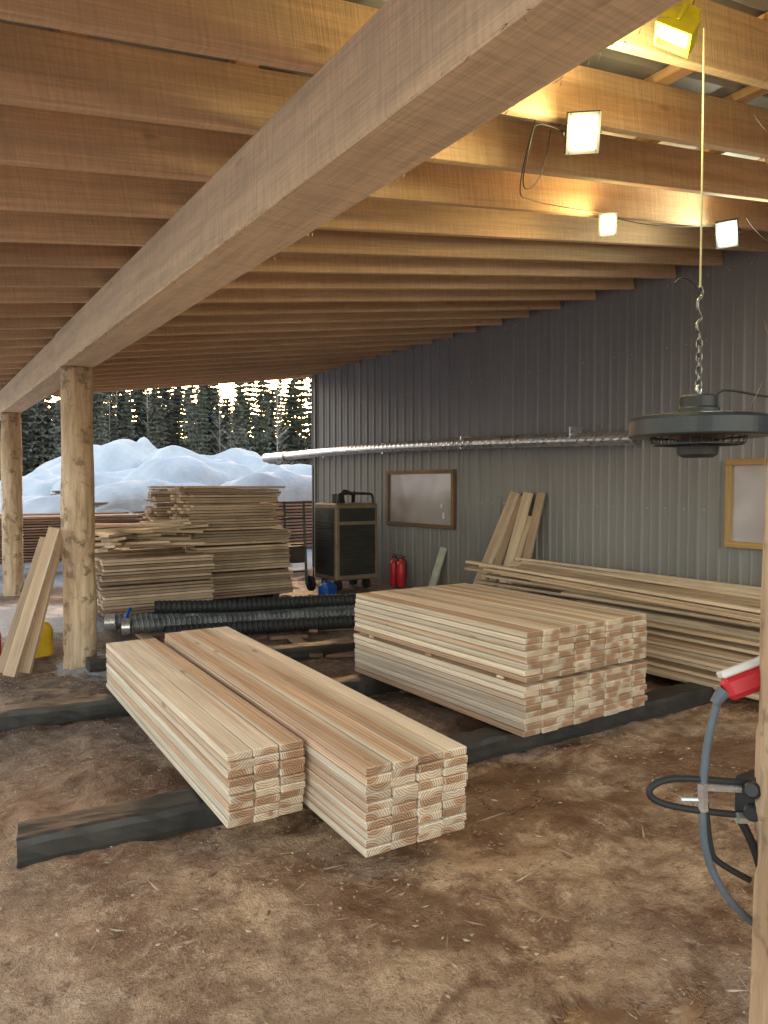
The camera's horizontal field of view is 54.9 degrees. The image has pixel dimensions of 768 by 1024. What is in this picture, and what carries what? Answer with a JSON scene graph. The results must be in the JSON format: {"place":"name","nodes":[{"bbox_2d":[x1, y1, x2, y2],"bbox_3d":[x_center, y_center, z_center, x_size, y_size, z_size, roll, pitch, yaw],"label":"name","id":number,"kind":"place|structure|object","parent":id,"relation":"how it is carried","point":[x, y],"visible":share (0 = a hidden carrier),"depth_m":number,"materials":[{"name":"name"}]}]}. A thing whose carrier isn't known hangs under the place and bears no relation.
{"place":"outdoors","nodes":[
{"label":"outdoors","id":0,"kind":"place"},
{"bbox_2d":[47,378,311,437],"label":"sky","id":1,"kind":"structure","parent":0,"point":[226,390],"materials":[{"name":"white"}]},
{"bbox_2d":[0,443,758,1023],"bbox_3d":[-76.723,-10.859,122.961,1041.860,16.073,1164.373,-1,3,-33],"label":"ground","id":2,"kind":"structure","parent":0,"point":[660,873],"depth_m":2.91,"materials":[{"name":"brown soil"}]},
{"bbox_2d":[0,412,23,596],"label":"log post","id":3,"kind":"object","parent":2,"relation":"on","point":[12,503],"visible":0.98,"depth_m":10.73,"materials":[{"name":"brown wood"}]},
{"bbox_2d":[0,562,61,568],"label":"snow bank","id":4,"kind":"structure","parent":2,"relation":"on","point":[26,565],"depth_m":14.46,"materials":[{"name":"white snow"}]},
{"bbox_2d":[0,492,42,508],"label":"snow covered lumber pile","id":5,"kind":"object","parent":4,"relation":"on","point":[22,497],"visible":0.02,"depth_m":16.64,"materials":[{"name":"white snow"}]},
{"bbox_2d":[0,468,58,496],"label":"snow pile","id":6,"kind":"object","parent":4,"relation":"on","point":[35,481],"visible":0.13,"depth_m":18.91,"materials":[{"name":"white snow"}]},
{"bbox_2d":[0,492,147,518],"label":"snow covered lumber pile","id":7,"kind":"object","parent":4,"relation":"on","point":[41,504],"visible":0.17,"depth_m":15.64,"materials":[{"name":"white snow"}]},
{"bbox_2d":[42,468,135,495],"bbox_3d":[-6.971,-0.152,19.269,3.626,1.993,2.092,-1,3,-33],"label":"snow pile","id":8,"kind":"object","parent":4,"relation":"on","point":[53,486],"visible":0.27,"depth_m":18.55,"materials":[{"name":"white snow"}]},
{"bbox_2d":[38,437,161,475],"bbox_3d":[-8.204,-0.868,23.993,3.404,3.082,6.063,2,3,38],"label":"snow mound","id":9,"kind":"object","parent":4,"relation":"on","point":[120,454],"visible":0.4,"depth_m":22.43,"materials":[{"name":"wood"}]},
{"bbox_2d":[95,479,204,513],"bbox_3d":[-5.480,0.058,17.733,2.014,1.688,4.130,2,3,43],"label":"snow covered lumber pile","id":10,"kind":"object","parent":4,"relation":"on","point":[129,496],"visible":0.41,"depth_m":16.44,"materials":[{"name":"white snow"}]},
{"bbox_2d":[221,471,311,545],"bbox_3d":[-2.573,-0.114,19.370,2.251,1.916,3.925,2,3,44],"label":"snow covered lumber pile","id":11,"kind":"object","parent":4,"relation":"on","point":[298,487],"visible":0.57,"depth_m":18.47,"materials":[{"name":"white snow"}]},
{"bbox_2d":[0,527,62,676],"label":"leaning boards","id":12,"kind":"object","parent":2,"relation":"on","point":[19,650],"visible":0.96,"depth_m":6.37,"materials":[{"name":"brown wood"}]},
{"bbox_2d":[35,621,53,657],"bbox_3d":[-3.261,1.156,6.929,0.190,0.382,0.280,2,3,40],"label":"fuel jug","id":13,"kind":"object","parent":2,"relation":"on","point":[45,647],"visible":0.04,"depth_m":6.91,"materials":[{"name":"yellow plastic"}]},
{"bbox_2d":[0,693,128,731],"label":"bunk timber","id":14,"kind":"object","parent":2,"relation":"on","point":[65,710],"visible":0.45,"depth_m":5.01,"materials":[{"name":"brown wood"}]},
{"bbox_2d":[106,638,304,827],"bbox_3d":[-1.192,1.156,4.375,0.366,0.324,2.646,-1,2,-31],"label":"lumber stack","id":15,"kind":"object","parent":14,"relation":"on","point":[234,759],"visible":1,"depth_m":3.61,"materials":[{"name":"brown wood"}]},
{"bbox_2d":[164,626,467,857],"bbox_3d":[-0.652,1.136,4.375,0.503,0.361,3.132,-1,2,-31],"label":"lumber stack","id":16,"kind":"object","parent":14,"relation":"on","point":[380,778],"visible":0.9,"depth_m":3.24,"materials":[{"name":"brown wood"}]},
{"bbox_2d":[0,512,149,564],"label":"drying lumber stack","id":17,"kind":"object","parent":2,"relation":"on","point":[35,528],"visible":0.36,"depth_m":13.46,"materials":[{"name":"brown wood"}]},
{"bbox_2d":[60,365,98,669],"bbox_3d":[-2.766,0.079,6.703,0.321,2.750,0.341,-1,3,-33],"label":"log post","id":18,"kind":"object","parent":2,"relation":"on","point":[77,508],"visible":0.98,"depth_m":6.59,"materials":[{"name":"brown wood"}]},
{"bbox_2d":[86,654,106,671],"bbox_3d":[-1.974,1.307,6.785,1.409,0.119,0.213,-1,2,-31],"label":"bunk timber","id":19,"kind":"object","parent":2,"relation":"on","point":[96,663],"visible":0.1,"depth_m":6.39,"materials":[{"name":"brown wood"}]},
{"bbox_2d":[0,378,311,478],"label":"distant forest","id":20,"kind":"object","parent":2,"relation":"on","point":[204,427],"visible":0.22,"depth_m":43.16,"materials":[{"name":"green plant"}]},
{"bbox_2d":[97,593,279,619],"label":"stack bearers","id":21,"kind":"object","parent":2,"relation":"on","point":[244,597],"visible":0.06,"depth_m":10.26,"materials":[{"name":"brown wood"}]},
{"bbox_2d":[95,547,214,615],"bbox_3d":[-3.103,0.833,9.435,1.368,0.648,1.664,-1,3,-33],"label":"drying lumber stack","id":22,"kind":"object","parent":21,"relation":"on","point":[142,580],"visible":0.73,"depth_m":8.74,"materials":[{"name":"brown wood"}]},
{"bbox_2d":[95,519,207,552],"bbox_3d":[-3.135,0.285,9.276,1.604,0.391,1.891,2,3,38],"label":"loose board heap","id":23,"kind":"object","parent":22,"relation":"on","point":[154,534],"visible":0.84,"depth_m":9.04,"materials":[{"name":"brown wood"}]},
{"bbox_2d":[176,528,292,598],"bbox_3d":[-2.408,0.664,10.772,1.473,0.889,1.969,-1,3,-33],"label":"drying lumber stack","id":24,"kind":"object","parent":21,"relation":"on","point":[250,562],"visible":0.62,"depth_m":10.01,"materials":[{"name":"brown wood"}]},
{"bbox_2d":[139,486,284,530],"bbox_3d":[-2.464,-0.080,10.588,1.622,0.587,1.702,-1,3,-33],"label":"drying lumber stack","id":25,"kind":"object","parent":24,"relation":"on","point":[221,507],"visible":0.97,"depth_m":9.99,"materials":[{"name":"brown wood"}]},
{"bbox_2d":[247,502,268,503],"bbox_3d":[-2.506,0.413,12.636,0.803,1.254,1.518,-1,3,-33],"label":"drying lumber stack","id":26,"kind":"object","parent":21,"relation":"on","point":[256,502],"visible":0.01,"depth_m":12.30,"materials":[{"name":"brown wood"}]},
{"bbox_2d":[121,456,256,485],"bbox_3d":[-5.066,-0.342,20.024,2.227,2.320,4.702,1,3,33],"label":"snow mound","id":27,"kind":"object","parent":2,"relation":"on","point":[181,469],"visible":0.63,"depth_m":18.98,"materials":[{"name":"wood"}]},
{"bbox_2d":[132,446,270,469],"bbox_3d":[-5.446,-0.665,22.936,5.383,2.753,2.502,-2,3,-38],"label":"snow mound","id":28,"kind":"object","parent":2,"relation":"on","point":[248,457],"visible":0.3,"depth_m":23.02,"materials":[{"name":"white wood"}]},
{"bbox_2d":[150,499,278,522],"bbox_3d":[-3.494,0.311,15.180,2.324,1.271,1.670,-1,3,-33],"label":"drying lumber stack","id":29,"kind":"object","parent":2,"relation":"on","point":[176,502],"visible":0.01,"depth_m":14.96,"materials":[{"name":"brown wood"}]},
{"bbox_2d":[104,593,356,637],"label":"flexible ducts","id":30,"kind":"object","parent":2,"relation":"on","point":[267,615],"visible":0.74,"depth_m":8.20,"materials":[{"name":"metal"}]},
{"bbox_2d":[16,751,467,867],"bbox_3d":[-0.589,1.424,3.725,2.266,0.153,0.215,-1,2,-27],"label":"bunk timber","id":31,"kind":"object","parent":2,"relation":"on","point":[114,824],"visible":0.34,"depth_m":3.33,"materials":[{"name":"brown wood"}]},
{"bbox_2d":[134,628,354,658],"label":"scattered planks","id":32,"kind":"object","parent":2,"relation":"on","point":[296,638],"visible":0.07,"depth_m":7.72,"materials":[{"name":"brown wood"}]},
{"bbox_2d":[256,464,311,521],"bbox_3d":[-2.727,-0.400,23.234,3.001,2.199,4.575,2,3,41],"label":"snow covered lumber pile","id":33,"kind":"object","parent":2,"relation":"on","point":[305,469],"visible":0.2,"depth_m":22.11,"materials":[{"name":"white snow"}]},
{"bbox_2d":[281,501,315,592],"bbox_3d":[-1.311,0.516,11.102,0.430,1.351,0.420,-1,3,-33],"label":"hand cart","id":34,"kind":"object","parent":2,"relation":"on","point":[297,552],"visible":0.7,"depth_m":11.14,"materials":[{"name":"black paint"}]},
{"bbox_2d":[267,638,355,659],"bbox_3d":[-0.934,1.301,6.835,2.031,0.136,0.193,-1,2,-24],"label":"bunk timber","id":35,"kind":"object","parent":2,"relation":"on","point":[294,651],"visible":0.34,"depth_m":6.90,"materials":[{"name":"brown wood"}]},
{"bbox_2d":[318,580,336,594],"bbox_3d":[-0.799,1.089,10.487,0.200,0.254,0.240,2,3,40],"label":"water jug","id":36,"kind":"object","parent":2,"relation":"on","point":[328,587],"visible":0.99,"depth_m":10.41,"materials":[{"name":"blue plastic"}]},
{"bbox_2d":[312,466,376,590],"bbox_3d":[-0.654,0.227,11.554,0.764,1.900,0.938,-1,3,-33],"label":"compressor cabinet","id":37,"kind":"object","parent":2,"relation":"on","point":[345,541],"visible":0.98,"depth_m":11.21,"materials":[{"name":"metal"}]},
{"bbox_2d":[331,674,404,695],"bbox_3d":[0.854,1.315,6.320,3.566,0.147,0.216,-1,2,-31],"label":"bunk timber","id":38,"kind":"object","parent":2,"relation":"on","point":[365,685],"visible":0.13,"depth_m":5.64,"materials":[{"name":"brown wood"}]},
{"bbox_2d":[354,583,646,737],"bbox_3d":[0.759,0.968,5.391,1.172,0.616,1.925,-1,3,-33],"label":"lumber stack","id":39,"kind":"object","parent":38,"relation":"on","point":[523,665],"visible":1,"depth_m":4.78,"materials":[{"name":"brown wood"}]},
{"bbox_2d":[0,632,754,1023],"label":"bark scraps","id":40,"kind":"object","parent":2,"relation":"on","point":[352,852],"visible":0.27,"depth_m":3.17,"materials":[{"name":"brown wood"}]},
{"bbox_2d":[0,634,758,1023],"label":"wood chips","id":41,"kind":"object","parent":2,"relation":"on","point":[376,868],"visible":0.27,"depth_m":3.01,"materials":[{"name":"beige wood"}]},
{"bbox_2d":[390,554,398,585],"bbox_3d":[0.168,0.914,11.763,0.150,0.512,0.150,0,2,12],"label":"fire extinguisher","id":42,"kind":"object","parent":2,"relation":"on","point":[393,571],"visible":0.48,"depth_m":11.70,"materials":[{"name":"red metal"}]},
{"bbox_2d":[397,554,406,586],"bbox_3d":[0.277,0.920,11.595,0.150,0.512,0.150,0,2,12],"label":"fire extinguisher","id":43,"kind":"object","parent":2,"relation":"on","point":[401,573],"visible":1,"depth_m":11.54,"materials":[{"name":"red metal"}]},
{"bbox_2d":[429,547,446,585],"bbox_3d":[0.794,0.865,11.064,0.272,0.677,0.152,-1,2,-19],"label":"leaning board","id":44,"kind":"object","parent":2,"relation":"on","point":[438,566],"visible":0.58,"depth_m":11.04,"materials":[{"name":"wood"}]},
{"bbox_2d":[473,491,545,588],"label":"leaning boards","id":45,"kind":"object","parent":2,"relation":"on","point":[515,532],"visible":0.48,"depth_m":9.55,"materials":[{"name":"brown wood"}]},
{"bbox_2d":[311,250,767,586],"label":"front wall","id":46,"kind":"structure","parent":2,"relation":"on","point":[601,388],"depth_m":8.89,"materials":[{"name":"grey metal"}]},
{"bbox_2d":[313,374,316,566],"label":"corner trim","id":47,"kind":"structure","parent":46,"relation":"attached to","point":[315,426],"depth_m":14.49,"materials":[{"name":"grey metal"}]},
{"bbox_2d":[0,0,767,394],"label":"joists","id":48,"kind":"object","parent":46,"relation":"attached to","point":[114,158],"visible":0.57,"depth_m":4.08,"materials":[{"name":"brown wood"}]},
{"bbox_2d":[0,0,682,420],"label":"timber","id":49,"kind":"object","parent":48,"relation":"attached to","point":[388,94],"visible":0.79,"depth_m":2.40,"materials":[{"name":"brown wood"}]},
{"bbox_2d":[49,375,310,395],"bbox_3d":[-2.097,-2.762,14.702,14.087,2.234,0.040,-1,3,-33],"label":"fascia board","id":50,"kind":"object","parent":49,"relation":"attached to","point":[307,376],"visible":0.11,"depth_m":13.81,"materials":[{"name":"brown wood"}]},
{"bbox_2d":[32,4,681,389],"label":"splinters","id":51,"kind":"object","parent":49,"relation":"on","point":[392,184],"visible":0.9,"depth_m":2.37,"materials":[{"name":"brown wood"}]},
{"bbox_2d":[0,0,767,159],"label":"metal sheets","id":52,"kind":"object","parent":48,"relation":"on","point":[625,64],"depth_m":3.31,"materials":[{"name":"grey metal"}]},
{"bbox_2d":[54,12,767,161],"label":"purlins","id":53,"kind":"object","parent":48,"relation":"on","point":[669,75],"visible":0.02,"depth_m":3.41,"materials":[{"name":"brown wood"}]},
{"bbox_2d":[562,110,601,154],"bbox_3d":[0.812,-1.563,3.039,0.156,0.154,0.131,0,33,7],"label":"flood light","id":54,"kind":"object","parent":48,"relation":"attached to","point":[582,131],"visible":0.99,"depth_m":3.00,"materials":[{"name":"black paint"}]},
{"bbox_2d":[597,211,618,237],"bbox_3d":[1.421,-1.828,4.696,0.136,0.144,0.131,1,23,16],"label":"flood light","id":55,"kind":"object","parent":48,"relation":"attached to","point":[607,224],"visible":1,"depth_m":4.65,"materials":[{"name":"black paint"}]},
{"bbox_2d":[520,120,767,240],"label":"power cables","id":56,"kind":"object","parent":48,"relation":"attached to","point":[528,147],"visible":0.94,"depth_m":3.27,"materials":[{"name":"black rubber"}]},
{"bbox_2d":[653,0,701,57],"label":"flood light","id":57,"kind":"object","parent":48,"relation":"attached to","point":[676,32],"visible":0.96,"depth_m":2.34,"materials":[{"name":"yellow metal"}]},
{"bbox_2d":[628,27,767,457],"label":"hanging patio heater","id":58,"kind":"object","parent":48,"relation":"hanging from","point":[698,424],"visible":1,"depth_m":2.50,"materials":[{"name":"metal"}]},
{"bbox_2d":[715,218,740,248],"bbox_3d":[2.452,-1.996,5.274,0.166,0.184,0.131,1,34,32],"label":"flood light","id":59,"kind":"object","parent":48,"relation":"attached to","point":[727,231],"visible":1,"depth_m":5.24,"materials":[{"name":"black paint"}]},
{"bbox_2d":[386,469,455,529],"bbox_3d":[0.547,-0.210,11.609,0.055,0.890,1.800,-1,3,-33],"label":"frame","id":60,"kind":"object","parent":46,"relation":"attached to","point":[452,526],"visible":1,"depth_m":11.38,"materials":[{"name":"brown wood"}]},
{"bbox_2d":[390,473,450,524],"bbox_3d":[0.553,-0.211,11.613,0.006,0.780,1.690,-1,3,-33],"label":"pane","id":61,"kind":"object","parent":60,"relation":"attached to","point":[417,498],"visible":1,"depth_m":11.57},
{"bbox_2d":[262,427,639,462],"bbox_3d":[0.155,-0.984,11.833,0.435,0.258,9.453,-1,3,-33],"label":"wall air duct","id":62,"kind":"object","parent":46,"relation":"attached to","point":[575,436],"depth_m":9.92,"materials":[{"name":"metal"}]},
{"bbox_2d":[319,263,751,556],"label":"wall screws","id":63,"kind":"object","parent":46,"relation":"attached to","point":[541,370],"depth_m":9.04,"materials":[{"name":"metal"}]},
{"bbox_2d":[724,458,767,549],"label":"frame","id":64,"kind":"object","parent":46,"relation":"attached to","point":[728,541],"visible":1,"depth_m":7.20,"materials":[{"name":"brown wood"}]},
{"bbox_2d":[732,465,767,542],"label":"pane","id":65,"kind":"object","parent":64,"relation":"attached to","point":[749,498],"visible":1,"depth_m":7.07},
{"bbox_2d":[446,682,728,764],"bbox_3d":[1.487,1.368,4.981,2.760,0.147,0.204,-1,2,-32],"label":"bunk timber","id":66,"kind":"object","parent":2,"relation":"on","point":[486,743],"visible":0.69,"depth_m":4.76,"materials":[{"name":"brown wood"}]},
{"bbox_2d":[737,78,767,1023],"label":"log post","id":67,"kind":"object","parent":2,"relation":"on","point":[758,1006],"visible":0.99,"depth_m":1.36,"materials":[{"name":"brown wood"}]},
{"bbox_2d":[646,703,760,925],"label":"hydraulic hoses","id":68,"kind":"object","parent":67,"relation":"attached to","point":[746,789],"visible":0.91,"depth_m":1.42,"materials":[{"name":"black rubber"}]},
{"bbox_2d":[710,656,759,706],"bbox_3d":[0.695,0.318,1.414,0.143,0.108,0.049,0,2,0],"label":"red nozzle","id":69,"kind":"object","parent":67,"relation":"attached to","point":[740,680],"visible":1,"depth_m":1.40,"materials":[{"name":"plastic"}]},
{"bbox_3d":[3.413,1.374,5.090,1.811,0.106,0.191,-1,3,-33],"label":"bunk timber","id":70,"kind":"object","parent":2,"relation":"on","visible":0},
{"bbox_2d":[464,557,760,699],"bbox_3d":[2.900,0.956,6.028,1.667,0.707,6.182,-1,3,-33],"label":"long board pile","id":71,"kind":"object","parent":70,"relation":"on","point":[700,631],"visible":0.52,"depth_m":6.00,"materials":[{"name":"brown wood"}]}
]}

